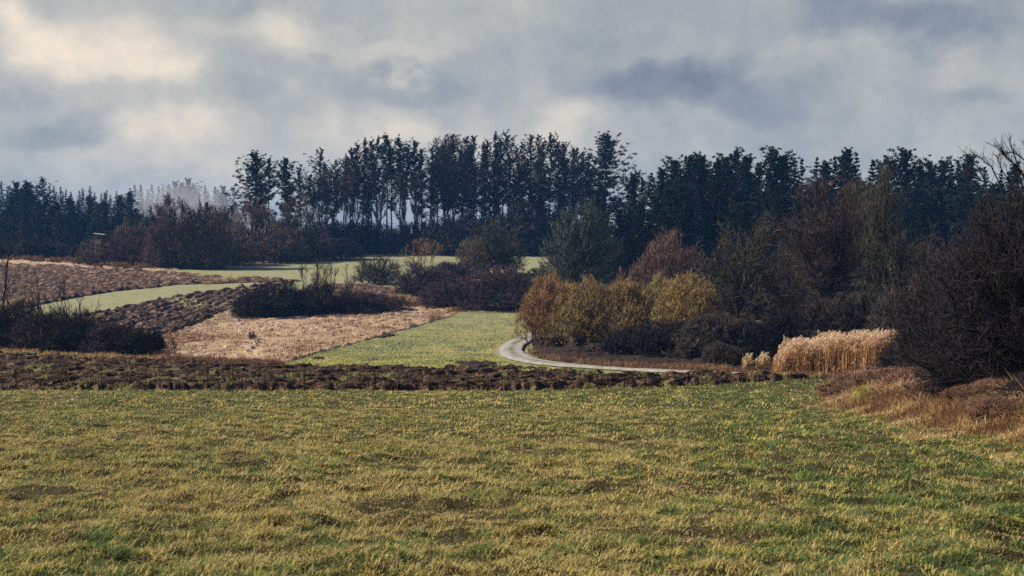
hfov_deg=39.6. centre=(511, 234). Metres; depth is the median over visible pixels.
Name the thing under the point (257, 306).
shrub
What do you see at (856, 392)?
mossy mound
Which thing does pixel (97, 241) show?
hunting stand
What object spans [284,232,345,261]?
shrub
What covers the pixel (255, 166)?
pine tree
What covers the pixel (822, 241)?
bare tree
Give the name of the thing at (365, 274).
shrub
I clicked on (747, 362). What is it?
reed bed
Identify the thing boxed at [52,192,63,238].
spruce tree
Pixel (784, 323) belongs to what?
shrub
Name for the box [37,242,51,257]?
thicket shrub
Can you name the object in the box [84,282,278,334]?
ploughed field
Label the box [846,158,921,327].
bare tree
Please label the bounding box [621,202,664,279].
pine tree
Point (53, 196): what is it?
spruce tree
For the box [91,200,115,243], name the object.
pine tree
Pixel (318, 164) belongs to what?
pine tree
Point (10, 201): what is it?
pine tree
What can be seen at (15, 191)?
pine tree
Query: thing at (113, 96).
sky
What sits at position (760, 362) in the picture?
reed bed
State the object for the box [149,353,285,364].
dry grass
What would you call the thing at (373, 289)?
ploughed field
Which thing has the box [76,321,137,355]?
shrub
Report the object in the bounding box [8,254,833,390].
ground
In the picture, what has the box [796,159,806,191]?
spruce tree
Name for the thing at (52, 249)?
thicket shrub
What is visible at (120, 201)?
pine tree
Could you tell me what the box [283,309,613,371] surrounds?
grass
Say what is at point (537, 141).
pine tree
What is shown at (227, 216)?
pine tree
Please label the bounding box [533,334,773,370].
dry meadow
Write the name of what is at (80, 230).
spruce tree
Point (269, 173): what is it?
pine tree
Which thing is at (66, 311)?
sapling
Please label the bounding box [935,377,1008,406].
bramble bush
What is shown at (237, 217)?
bare tree
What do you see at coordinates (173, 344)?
sapling
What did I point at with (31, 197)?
spruce tree
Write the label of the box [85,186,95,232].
spruce tree
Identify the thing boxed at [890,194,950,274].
pine tree
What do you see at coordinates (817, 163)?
spruce tree
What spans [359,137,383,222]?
pine tree
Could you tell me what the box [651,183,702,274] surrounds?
pine tree
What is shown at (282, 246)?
shrub
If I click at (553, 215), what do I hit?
thicket shrub
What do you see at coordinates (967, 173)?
pine tree
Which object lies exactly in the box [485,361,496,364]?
molehill
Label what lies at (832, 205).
pine tree
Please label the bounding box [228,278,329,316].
shrub
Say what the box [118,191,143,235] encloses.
pine tree
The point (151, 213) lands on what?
spruce tree
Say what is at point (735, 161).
pine tree
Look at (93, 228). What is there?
pine tree
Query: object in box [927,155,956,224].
pine tree
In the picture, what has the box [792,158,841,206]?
pine tree
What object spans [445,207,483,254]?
thicket shrub
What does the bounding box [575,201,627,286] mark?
pine tree
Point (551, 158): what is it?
pine tree
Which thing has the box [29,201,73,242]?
pine tree
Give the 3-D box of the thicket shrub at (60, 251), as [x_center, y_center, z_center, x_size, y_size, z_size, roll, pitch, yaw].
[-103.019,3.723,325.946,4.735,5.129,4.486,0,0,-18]
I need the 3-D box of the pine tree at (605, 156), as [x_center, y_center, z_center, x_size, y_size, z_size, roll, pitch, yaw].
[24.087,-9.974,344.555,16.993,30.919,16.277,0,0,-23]
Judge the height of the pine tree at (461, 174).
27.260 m
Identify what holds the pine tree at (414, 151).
on the ground at (121, 298)
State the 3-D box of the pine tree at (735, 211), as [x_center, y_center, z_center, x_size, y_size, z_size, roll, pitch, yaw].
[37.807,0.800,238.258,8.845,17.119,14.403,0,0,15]
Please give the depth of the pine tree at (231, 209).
411.27 m
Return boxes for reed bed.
[739,353,755,370]
[754,351,771,370]
[770,329,896,374]
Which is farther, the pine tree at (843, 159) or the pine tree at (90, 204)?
the pine tree at (90, 204)
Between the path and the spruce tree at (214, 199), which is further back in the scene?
the spruce tree at (214, 199)
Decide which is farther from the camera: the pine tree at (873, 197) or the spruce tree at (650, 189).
the spruce tree at (650, 189)
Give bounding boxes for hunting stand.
[93,233,105,262]
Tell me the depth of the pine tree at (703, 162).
259.91 m
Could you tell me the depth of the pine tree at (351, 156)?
357.86 m
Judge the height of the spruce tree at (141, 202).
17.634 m
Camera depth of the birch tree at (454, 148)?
351.32 m
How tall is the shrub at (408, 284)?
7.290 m
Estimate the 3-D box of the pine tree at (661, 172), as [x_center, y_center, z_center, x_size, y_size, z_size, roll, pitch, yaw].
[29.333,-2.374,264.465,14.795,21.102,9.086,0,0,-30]
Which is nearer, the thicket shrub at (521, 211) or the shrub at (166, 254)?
the shrub at (166, 254)
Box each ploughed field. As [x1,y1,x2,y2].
[0,262,298,310]
[0,350,823,391]
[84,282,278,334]
[325,283,420,301]
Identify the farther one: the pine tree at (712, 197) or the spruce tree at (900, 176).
the spruce tree at (900, 176)
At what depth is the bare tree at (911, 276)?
117.78 m
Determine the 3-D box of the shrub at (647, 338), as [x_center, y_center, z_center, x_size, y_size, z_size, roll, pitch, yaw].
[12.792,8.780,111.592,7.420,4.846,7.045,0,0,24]
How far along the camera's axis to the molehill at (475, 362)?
101.24 m
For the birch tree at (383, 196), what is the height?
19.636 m
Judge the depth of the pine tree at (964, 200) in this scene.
236.61 m
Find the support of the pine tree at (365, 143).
on the ground at (121, 298)
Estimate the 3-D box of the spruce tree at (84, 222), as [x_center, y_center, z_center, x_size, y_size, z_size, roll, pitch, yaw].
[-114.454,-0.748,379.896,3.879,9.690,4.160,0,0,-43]
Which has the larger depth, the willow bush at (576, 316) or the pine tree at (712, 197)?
the pine tree at (712, 197)
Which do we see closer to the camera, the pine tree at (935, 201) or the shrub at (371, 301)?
the shrub at (371, 301)
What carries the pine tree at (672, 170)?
on the ground at (121, 298)
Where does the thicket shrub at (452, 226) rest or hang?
on the ground at (121, 298)
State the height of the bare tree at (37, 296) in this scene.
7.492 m
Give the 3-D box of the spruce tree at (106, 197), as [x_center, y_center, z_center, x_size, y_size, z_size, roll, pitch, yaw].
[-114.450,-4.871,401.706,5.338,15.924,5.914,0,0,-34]
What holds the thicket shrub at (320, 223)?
on the ground at (121, 298)
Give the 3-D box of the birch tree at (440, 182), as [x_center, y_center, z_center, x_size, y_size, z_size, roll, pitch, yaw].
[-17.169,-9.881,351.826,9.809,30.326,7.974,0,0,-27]
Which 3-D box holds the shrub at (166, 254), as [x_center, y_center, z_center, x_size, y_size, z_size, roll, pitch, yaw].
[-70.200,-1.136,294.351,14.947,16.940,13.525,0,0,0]
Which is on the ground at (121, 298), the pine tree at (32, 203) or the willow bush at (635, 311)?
the willow bush at (635, 311)
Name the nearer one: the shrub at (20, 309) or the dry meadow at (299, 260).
the shrub at (20, 309)
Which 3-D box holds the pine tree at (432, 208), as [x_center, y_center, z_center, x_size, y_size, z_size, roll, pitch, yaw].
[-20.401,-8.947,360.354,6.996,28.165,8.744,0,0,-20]
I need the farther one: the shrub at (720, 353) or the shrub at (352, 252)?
the shrub at (352, 252)
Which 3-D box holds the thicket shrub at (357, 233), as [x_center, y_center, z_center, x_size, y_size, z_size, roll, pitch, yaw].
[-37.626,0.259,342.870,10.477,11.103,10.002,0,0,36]
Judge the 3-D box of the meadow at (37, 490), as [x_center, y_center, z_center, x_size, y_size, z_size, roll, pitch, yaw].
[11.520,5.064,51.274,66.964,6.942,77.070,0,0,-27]
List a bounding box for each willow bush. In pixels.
[510,269,569,346]
[540,273,621,346]
[588,276,659,344]
[641,272,672,324]
[648,266,730,328]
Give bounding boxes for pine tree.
[0,180,32,227]
[0,195,22,236]
[11,180,48,226]
[17,200,46,241]
[21,199,49,234]
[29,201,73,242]
[32,205,62,245]
[34,176,57,209]
[56,195,82,245]
[74,194,98,238]
[83,203,102,241]
[84,219,103,245]
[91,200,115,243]
[110,194,129,227]
[116,214,132,241]
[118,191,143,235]
[120,219,140,248]
[128,212,145,228]
[134,216,150,240]
[144,213,158,230]
[160,180,202,230]
[162,177,206,226]
[190,184,204,209]
[194,210,205,228]
[200,202,209,233]
[211,185,236,232]
[215,211,231,239]
[221,204,245,226]
[223,150,278,219]
[258,155,284,215]
[267,157,310,216]
[294,167,310,231]
[301,173,317,216]
[303,147,334,222]
[311,159,348,218]
[315,162,329,221]
[332,153,367,225]
[338,147,362,220]
[346,140,373,225]
[358,137,375,224]
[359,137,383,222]
[362,136,386,220]
[369,141,410,229]
[372,134,397,228]
[384,134,416,226]
[392,146,432,235]
[403,137,434,223]
[407,148,435,230]
[423,145,439,221]
[425,147,441,219]
[429,134,463,218]
[431,142,459,216]
[436,145,480,215]
[446,162,464,220]
[456,135,486,223]
[463,136,480,216]
[466,141,494,218]
[474,138,505,227]
[477,129,531,215]
[477,131,505,212]
[477,160,491,211]
[490,137,518,212]
[502,146,530,208]
[511,142,539,210]
[515,134,547,206]
[518,161,536,209]
[520,134,554,212]
[524,131,570,215]
[531,142,557,226]
[534,136,573,206]
[539,141,587,210]
[554,164,571,211]
[557,146,585,215]
[564,147,600,225]
[568,150,596,218]
[572,188,609,280]
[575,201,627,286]
[576,131,637,221]
[577,153,596,217]
[597,206,653,282]
[607,169,651,251]
[609,207,650,279]
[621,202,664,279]
[632,181,715,269]
[636,177,652,201]
[641,166,672,245]
[645,153,726,251]
[646,155,711,229]
[646,185,692,277]
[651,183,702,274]
[675,181,732,278]
[679,151,731,220]
[684,157,707,251]
[695,196,761,284]
[708,152,762,196]
[708,159,744,208]
[712,189,759,286]
[716,147,753,222]
[718,153,791,233]
[739,189,772,280]
[743,145,817,208]
[743,181,796,276]
[747,180,799,278]
[757,150,808,247]
[787,189,835,283]
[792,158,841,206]
[793,181,835,217]
[804,182,914,289]
[826,191,861,289]
[827,194,838,256]
[831,147,860,221]
[858,181,895,280]
[864,146,954,202]
[869,155,911,241]
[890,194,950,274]
[891,191,939,289]
[892,192,928,266]
[900,162,944,228]
[904,158,955,224]
[913,185,981,266]
[925,186,974,255]
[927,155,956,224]
[937,180,986,257]
[944,153,983,204]
[967,182,994,238]
[978,182,1013,239]
[978,182,1016,248]
[983,192,1023,272]
[996,161,1023,204]
[1008,184,1023,231]
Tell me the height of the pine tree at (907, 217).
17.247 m
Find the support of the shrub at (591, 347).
on the ground at (121, 298)
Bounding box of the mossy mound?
[848,384,876,403]
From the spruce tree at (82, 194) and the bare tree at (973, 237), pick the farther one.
the spruce tree at (82, 194)
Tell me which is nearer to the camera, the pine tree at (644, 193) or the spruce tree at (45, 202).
the pine tree at (644, 193)
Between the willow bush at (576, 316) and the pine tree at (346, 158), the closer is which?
the willow bush at (576, 316)
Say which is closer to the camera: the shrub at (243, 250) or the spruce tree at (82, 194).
the shrub at (243, 250)
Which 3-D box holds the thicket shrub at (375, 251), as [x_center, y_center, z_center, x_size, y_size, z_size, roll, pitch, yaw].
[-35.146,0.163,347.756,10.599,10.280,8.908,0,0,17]
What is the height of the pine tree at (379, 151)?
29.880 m
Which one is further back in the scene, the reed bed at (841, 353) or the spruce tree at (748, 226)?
the spruce tree at (748, 226)
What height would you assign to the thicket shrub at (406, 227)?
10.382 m
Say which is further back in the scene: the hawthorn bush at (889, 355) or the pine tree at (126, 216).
the pine tree at (126, 216)
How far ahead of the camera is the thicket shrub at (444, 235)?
338.43 m
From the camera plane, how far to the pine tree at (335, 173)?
347.02 m
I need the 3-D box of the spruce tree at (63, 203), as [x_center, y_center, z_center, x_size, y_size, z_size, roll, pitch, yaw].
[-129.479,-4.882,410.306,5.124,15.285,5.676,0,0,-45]
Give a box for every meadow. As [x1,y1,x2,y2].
[0,258,179,270]
[0,379,1023,575]
[158,304,454,363]
[256,253,429,262]
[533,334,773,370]
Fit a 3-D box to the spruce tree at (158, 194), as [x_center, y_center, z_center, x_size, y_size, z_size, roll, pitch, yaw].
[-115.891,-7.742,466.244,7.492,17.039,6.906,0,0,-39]
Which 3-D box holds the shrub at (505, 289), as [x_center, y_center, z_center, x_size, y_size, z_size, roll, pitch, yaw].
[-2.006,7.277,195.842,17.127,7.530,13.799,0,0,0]
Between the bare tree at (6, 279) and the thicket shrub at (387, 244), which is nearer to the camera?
the bare tree at (6, 279)
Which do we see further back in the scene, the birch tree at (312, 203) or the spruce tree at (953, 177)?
the birch tree at (312, 203)
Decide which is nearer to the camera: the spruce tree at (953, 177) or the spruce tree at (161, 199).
the spruce tree at (953, 177)
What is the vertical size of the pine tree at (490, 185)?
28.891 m
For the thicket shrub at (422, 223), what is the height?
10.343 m
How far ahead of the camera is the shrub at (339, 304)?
185.26 m
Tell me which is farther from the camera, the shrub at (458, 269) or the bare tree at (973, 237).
the shrub at (458, 269)
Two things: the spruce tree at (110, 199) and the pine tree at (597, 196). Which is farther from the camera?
the spruce tree at (110, 199)
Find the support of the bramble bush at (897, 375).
on the ground at (121, 298)
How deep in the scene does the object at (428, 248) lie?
287.91 m
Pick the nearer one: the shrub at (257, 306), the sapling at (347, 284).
the shrub at (257, 306)
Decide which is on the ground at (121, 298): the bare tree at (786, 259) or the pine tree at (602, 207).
the bare tree at (786, 259)
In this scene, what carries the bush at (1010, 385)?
on the ground at (121, 298)
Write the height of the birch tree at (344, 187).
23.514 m
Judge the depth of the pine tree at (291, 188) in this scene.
340.26 m
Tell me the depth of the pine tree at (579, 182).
342.36 m
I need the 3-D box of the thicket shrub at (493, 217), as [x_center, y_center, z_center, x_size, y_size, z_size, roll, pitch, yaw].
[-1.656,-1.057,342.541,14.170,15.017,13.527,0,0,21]
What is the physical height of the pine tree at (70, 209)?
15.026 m
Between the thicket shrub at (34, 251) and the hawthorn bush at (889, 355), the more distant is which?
the thicket shrub at (34, 251)
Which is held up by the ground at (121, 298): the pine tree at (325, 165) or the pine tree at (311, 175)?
the pine tree at (325, 165)
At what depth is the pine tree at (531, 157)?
351.77 m
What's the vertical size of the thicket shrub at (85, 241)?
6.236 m
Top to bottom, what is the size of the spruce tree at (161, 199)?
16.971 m
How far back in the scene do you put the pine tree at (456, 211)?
376.57 m
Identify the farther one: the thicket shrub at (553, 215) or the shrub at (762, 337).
the thicket shrub at (553, 215)
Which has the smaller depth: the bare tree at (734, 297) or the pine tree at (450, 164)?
the bare tree at (734, 297)
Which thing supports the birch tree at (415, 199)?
on the ground at (121, 298)
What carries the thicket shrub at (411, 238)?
on the ground at (121, 298)
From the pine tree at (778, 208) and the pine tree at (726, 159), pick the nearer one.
the pine tree at (778, 208)
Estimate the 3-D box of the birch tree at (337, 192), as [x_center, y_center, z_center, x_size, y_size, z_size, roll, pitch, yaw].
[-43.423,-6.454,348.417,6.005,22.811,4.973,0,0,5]
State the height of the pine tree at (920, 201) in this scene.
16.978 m
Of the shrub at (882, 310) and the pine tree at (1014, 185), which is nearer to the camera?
the shrub at (882, 310)
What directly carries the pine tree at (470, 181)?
on the ground at (121, 298)
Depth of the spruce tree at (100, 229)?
345.43 m
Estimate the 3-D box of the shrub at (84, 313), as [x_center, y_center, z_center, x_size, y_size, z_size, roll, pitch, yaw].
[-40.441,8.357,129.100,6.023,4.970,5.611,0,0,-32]
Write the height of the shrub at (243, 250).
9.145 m
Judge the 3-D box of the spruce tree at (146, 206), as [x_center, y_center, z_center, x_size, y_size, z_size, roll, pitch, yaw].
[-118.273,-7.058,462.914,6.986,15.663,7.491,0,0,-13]
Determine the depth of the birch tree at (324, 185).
342.86 m
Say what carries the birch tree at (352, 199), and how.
on the ground at (121, 298)
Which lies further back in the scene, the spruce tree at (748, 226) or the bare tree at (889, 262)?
the spruce tree at (748, 226)
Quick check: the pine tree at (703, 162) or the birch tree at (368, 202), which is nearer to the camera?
the pine tree at (703, 162)
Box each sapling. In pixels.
[41,273,103,324]
[166,336,177,353]
[298,259,325,308]
[311,257,339,314]
[340,264,356,311]
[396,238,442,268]
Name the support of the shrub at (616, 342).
on the ground at (121, 298)
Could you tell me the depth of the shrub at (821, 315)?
107.29 m
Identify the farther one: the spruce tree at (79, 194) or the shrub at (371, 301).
the spruce tree at (79, 194)
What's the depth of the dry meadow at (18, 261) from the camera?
301.08 m
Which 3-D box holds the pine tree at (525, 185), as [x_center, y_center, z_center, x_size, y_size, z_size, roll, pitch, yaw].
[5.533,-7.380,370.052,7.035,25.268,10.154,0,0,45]
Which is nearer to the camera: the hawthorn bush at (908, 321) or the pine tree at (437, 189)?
the hawthorn bush at (908, 321)
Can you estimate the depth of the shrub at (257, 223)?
316.73 m
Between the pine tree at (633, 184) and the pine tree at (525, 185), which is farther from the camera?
the pine tree at (525, 185)
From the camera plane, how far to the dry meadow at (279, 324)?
152.41 m
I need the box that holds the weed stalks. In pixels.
[248,329,256,339]
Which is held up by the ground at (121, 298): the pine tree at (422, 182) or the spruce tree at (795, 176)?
the pine tree at (422, 182)
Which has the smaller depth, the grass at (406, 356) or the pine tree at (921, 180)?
the grass at (406, 356)
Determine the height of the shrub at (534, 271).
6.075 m
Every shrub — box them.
[0,245,9,257]
[0,296,44,320]
[0,306,40,348]
[2,309,72,352]
[10,243,19,257]
[13,237,31,256]
[17,236,44,256]
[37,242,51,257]
[37,311,106,353]
[43,304,96,329]
[48,243,58,256]
[52,241,69,257]
[68,245,78,257]
[73,240,109,265]
[74,245,86,257]
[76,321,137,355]
[81,238,93,249]
[99,216,159,265]
[112,327,167,355]
[139,192,205,268]
[174,197,240,269]
[201,228,266,266]
[225,192,290,259]
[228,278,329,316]
[228,293,298,318]
[245,222,315,263]
[268,192,331,259]
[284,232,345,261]
[291,282,359,314]
[305,215,332,236]
[317,218,349,243]
[328,237,366,259]
[340,289,404,313]
[341,215,375,254]
[347,253,402,284]
[362,217,383,253]
[370,220,394,253]
[372,292,413,310]
[377,225,408,254]
[386,258,462,295]
[389,218,417,254]
[402,218,429,254]
[413,218,447,254]
[413,276,477,308]
[419,210,464,255]
[435,261,477,280]
[439,264,547,311]
[440,213,472,254]
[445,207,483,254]
[453,236,491,274]
[467,209,491,243]
[481,201,531,255]
[486,195,545,255]
[510,210,551,255]
[519,202,560,255]
[522,267,553,286]
[526,204,570,255]
[546,200,578,253]
[577,342,602,351]
[597,326,651,354]
[602,263,653,298]
[626,317,700,357]
[627,225,714,305]
[660,310,757,359]
[701,340,750,365]
[719,315,785,359]
[756,298,819,350]
[790,287,850,344]
[826,287,891,337]
[862,276,920,336]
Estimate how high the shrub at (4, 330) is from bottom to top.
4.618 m
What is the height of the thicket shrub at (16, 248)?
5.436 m
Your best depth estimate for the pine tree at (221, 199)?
464.98 m
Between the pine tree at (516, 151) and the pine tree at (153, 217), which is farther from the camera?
the pine tree at (153, 217)
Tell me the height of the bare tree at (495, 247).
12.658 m
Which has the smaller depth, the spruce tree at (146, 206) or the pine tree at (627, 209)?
the pine tree at (627, 209)
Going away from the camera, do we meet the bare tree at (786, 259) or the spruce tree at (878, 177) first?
the bare tree at (786, 259)
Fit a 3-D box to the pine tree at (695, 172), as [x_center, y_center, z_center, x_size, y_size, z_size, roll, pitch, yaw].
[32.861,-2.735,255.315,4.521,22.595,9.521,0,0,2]
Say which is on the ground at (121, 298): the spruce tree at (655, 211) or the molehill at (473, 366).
the molehill at (473, 366)
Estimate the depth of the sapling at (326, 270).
184.41 m
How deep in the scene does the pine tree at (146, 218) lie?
379.36 m
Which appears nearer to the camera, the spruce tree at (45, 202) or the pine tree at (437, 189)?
the pine tree at (437, 189)
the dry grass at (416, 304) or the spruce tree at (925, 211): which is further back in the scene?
the spruce tree at (925, 211)
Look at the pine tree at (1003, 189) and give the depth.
245.60 m
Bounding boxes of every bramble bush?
[813,374,854,397]
[845,365,903,390]
[877,366,926,389]
[894,377,944,398]
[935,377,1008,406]
[953,395,1023,424]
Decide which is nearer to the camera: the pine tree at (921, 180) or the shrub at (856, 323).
the shrub at (856, 323)
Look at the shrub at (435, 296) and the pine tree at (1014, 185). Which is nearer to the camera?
the shrub at (435, 296)
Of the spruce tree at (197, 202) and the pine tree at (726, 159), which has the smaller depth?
the pine tree at (726, 159)
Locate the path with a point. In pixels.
(512, 349)
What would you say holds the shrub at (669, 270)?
on the ground at (121, 298)
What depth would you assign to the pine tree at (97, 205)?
378.50 m
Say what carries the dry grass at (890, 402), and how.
on the ground at (121, 298)
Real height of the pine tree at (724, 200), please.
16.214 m
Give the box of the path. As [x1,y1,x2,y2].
[499,333,740,373]
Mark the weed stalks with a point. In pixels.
(252, 335)
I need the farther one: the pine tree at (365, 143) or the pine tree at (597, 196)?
the pine tree at (365, 143)
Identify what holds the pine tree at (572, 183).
on the ground at (121, 298)
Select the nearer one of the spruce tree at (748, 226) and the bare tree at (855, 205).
the bare tree at (855, 205)
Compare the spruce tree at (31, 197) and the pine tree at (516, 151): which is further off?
the spruce tree at (31, 197)
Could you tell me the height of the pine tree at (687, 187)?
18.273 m
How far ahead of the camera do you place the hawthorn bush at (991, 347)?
32.61 m
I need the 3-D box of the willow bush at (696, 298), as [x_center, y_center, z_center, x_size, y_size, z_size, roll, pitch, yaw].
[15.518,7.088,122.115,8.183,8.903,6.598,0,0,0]
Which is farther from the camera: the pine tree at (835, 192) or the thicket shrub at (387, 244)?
the thicket shrub at (387, 244)
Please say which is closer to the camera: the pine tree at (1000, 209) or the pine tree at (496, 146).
the pine tree at (1000, 209)
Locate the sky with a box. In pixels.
[0,0,1023,236]
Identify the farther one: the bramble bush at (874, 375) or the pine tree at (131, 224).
the pine tree at (131, 224)
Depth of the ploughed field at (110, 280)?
257.45 m
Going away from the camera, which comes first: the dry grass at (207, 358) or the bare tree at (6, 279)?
the dry grass at (207, 358)
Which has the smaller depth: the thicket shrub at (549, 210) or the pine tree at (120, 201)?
the thicket shrub at (549, 210)
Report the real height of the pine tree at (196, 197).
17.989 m
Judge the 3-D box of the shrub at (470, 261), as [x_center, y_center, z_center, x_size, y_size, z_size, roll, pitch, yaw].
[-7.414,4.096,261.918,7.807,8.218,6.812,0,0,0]
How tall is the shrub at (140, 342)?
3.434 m
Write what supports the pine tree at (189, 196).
on the ground at (121, 298)
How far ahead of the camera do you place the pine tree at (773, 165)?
264.94 m
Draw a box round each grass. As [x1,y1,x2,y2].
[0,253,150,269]
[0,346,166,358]
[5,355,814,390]
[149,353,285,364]
[234,299,467,316]
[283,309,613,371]
[383,293,418,301]
[439,307,513,309]
[711,366,864,378]
[796,363,1023,466]
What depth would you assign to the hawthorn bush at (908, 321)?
46.00 m
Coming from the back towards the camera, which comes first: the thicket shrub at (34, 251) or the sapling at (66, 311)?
the thicket shrub at (34, 251)
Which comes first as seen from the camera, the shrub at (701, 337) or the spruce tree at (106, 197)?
the shrub at (701, 337)
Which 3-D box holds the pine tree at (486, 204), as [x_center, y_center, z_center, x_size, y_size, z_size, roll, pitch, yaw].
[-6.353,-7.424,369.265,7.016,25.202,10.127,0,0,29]
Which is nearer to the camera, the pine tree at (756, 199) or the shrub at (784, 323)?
the shrub at (784, 323)
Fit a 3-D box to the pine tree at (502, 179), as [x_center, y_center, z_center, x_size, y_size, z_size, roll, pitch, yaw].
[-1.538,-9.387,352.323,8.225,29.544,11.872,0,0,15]
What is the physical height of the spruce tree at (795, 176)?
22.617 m
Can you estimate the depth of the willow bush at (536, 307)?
129.90 m
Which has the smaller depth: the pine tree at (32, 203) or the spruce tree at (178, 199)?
the pine tree at (32, 203)
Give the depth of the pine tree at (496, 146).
351.15 m
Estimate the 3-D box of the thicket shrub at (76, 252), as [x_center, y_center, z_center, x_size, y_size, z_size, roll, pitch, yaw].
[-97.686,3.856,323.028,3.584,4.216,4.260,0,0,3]
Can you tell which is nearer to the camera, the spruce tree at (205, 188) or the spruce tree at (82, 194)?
the spruce tree at (82, 194)
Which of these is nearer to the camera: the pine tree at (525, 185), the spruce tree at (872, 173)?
the spruce tree at (872, 173)
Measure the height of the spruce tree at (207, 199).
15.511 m
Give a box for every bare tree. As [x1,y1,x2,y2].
[0,210,33,340]
[23,271,51,321]
[214,204,251,267]
[465,214,529,272]
[532,194,628,301]
[693,211,806,326]
[757,211,817,321]
[772,167,881,323]
[831,177,893,304]
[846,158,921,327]
[889,222,963,312]
[940,208,1016,280]
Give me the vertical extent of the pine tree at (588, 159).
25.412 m
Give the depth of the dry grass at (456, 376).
79.98 m
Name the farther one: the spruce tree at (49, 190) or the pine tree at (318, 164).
the spruce tree at (49, 190)
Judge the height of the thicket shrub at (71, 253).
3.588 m
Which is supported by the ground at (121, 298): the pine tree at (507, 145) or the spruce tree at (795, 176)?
the pine tree at (507, 145)
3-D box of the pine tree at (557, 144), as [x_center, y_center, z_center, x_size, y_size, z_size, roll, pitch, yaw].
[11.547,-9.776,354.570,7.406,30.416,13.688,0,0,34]
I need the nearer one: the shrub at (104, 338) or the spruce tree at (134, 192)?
the shrub at (104, 338)
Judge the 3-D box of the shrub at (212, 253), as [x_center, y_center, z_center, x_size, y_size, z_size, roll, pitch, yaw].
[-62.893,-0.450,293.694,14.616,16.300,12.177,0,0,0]
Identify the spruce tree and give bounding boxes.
[0,181,6,223]
[26,185,43,234]
[26,191,35,234]
[41,192,49,230]
[46,188,51,216]
[50,186,55,205]
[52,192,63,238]
[58,187,65,214]
[60,192,66,236]
[74,191,85,230]
[74,217,86,249]
[80,188,86,218]
[81,214,86,238]
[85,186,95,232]
[95,218,101,244]
[104,190,113,230]
[107,195,115,226]
[113,206,122,244]
[132,185,144,218]
[136,185,145,222]
[140,190,152,222]
[145,185,156,218]
[147,206,152,227]
[153,186,161,224]
[157,186,166,210]
[173,183,184,227]
[195,190,203,218]
[202,185,209,207]
[204,192,211,212]
[211,187,217,207]
[635,196,664,280]
[645,173,658,215]
[686,190,720,285]
[735,193,759,279]
[787,160,801,259]
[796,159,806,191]
[810,157,821,182]
[829,157,841,192]
[847,149,855,179]
[851,151,861,186]
[867,160,875,184]
[874,163,883,223]
[894,164,905,204]
[909,193,939,281]
[944,161,955,199]
[950,161,961,194]
[980,166,990,194]
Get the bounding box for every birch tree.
[305,178,321,234]
[314,170,334,234]
[325,164,343,225]
[335,160,354,227]
[347,167,364,247]
[359,174,375,226]
[372,177,388,234]
[392,172,408,241]
[409,169,425,254]
[425,135,459,221]
[436,134,465,221]
[448,139,478,217]
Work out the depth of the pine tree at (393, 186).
347.22 m
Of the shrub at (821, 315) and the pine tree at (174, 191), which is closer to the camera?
the shrub at (821, 315)
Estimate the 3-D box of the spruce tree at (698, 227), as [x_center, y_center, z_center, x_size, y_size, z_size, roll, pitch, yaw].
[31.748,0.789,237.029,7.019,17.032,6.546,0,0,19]
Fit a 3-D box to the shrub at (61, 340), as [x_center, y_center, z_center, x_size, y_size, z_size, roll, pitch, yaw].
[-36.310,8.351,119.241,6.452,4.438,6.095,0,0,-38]
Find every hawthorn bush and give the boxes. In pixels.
[873,266,974,369]
[889,220,1000,375]
[899,133,1023,404]
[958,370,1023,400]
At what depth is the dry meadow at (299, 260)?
316.46 m
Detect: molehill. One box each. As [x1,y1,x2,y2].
[465,360,482,363]
[465,364,481,367]
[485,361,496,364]
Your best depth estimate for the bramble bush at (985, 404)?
25.79 m
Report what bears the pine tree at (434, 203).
on the ground at (121, 298)
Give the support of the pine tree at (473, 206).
on the ground at (121, 298)
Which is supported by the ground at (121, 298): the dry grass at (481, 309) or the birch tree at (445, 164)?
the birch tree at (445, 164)
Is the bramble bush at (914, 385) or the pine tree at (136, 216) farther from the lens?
the pine tree at (136, 216)
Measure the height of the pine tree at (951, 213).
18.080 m
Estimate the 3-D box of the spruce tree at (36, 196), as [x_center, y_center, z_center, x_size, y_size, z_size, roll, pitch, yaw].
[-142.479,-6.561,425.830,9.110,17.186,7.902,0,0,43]

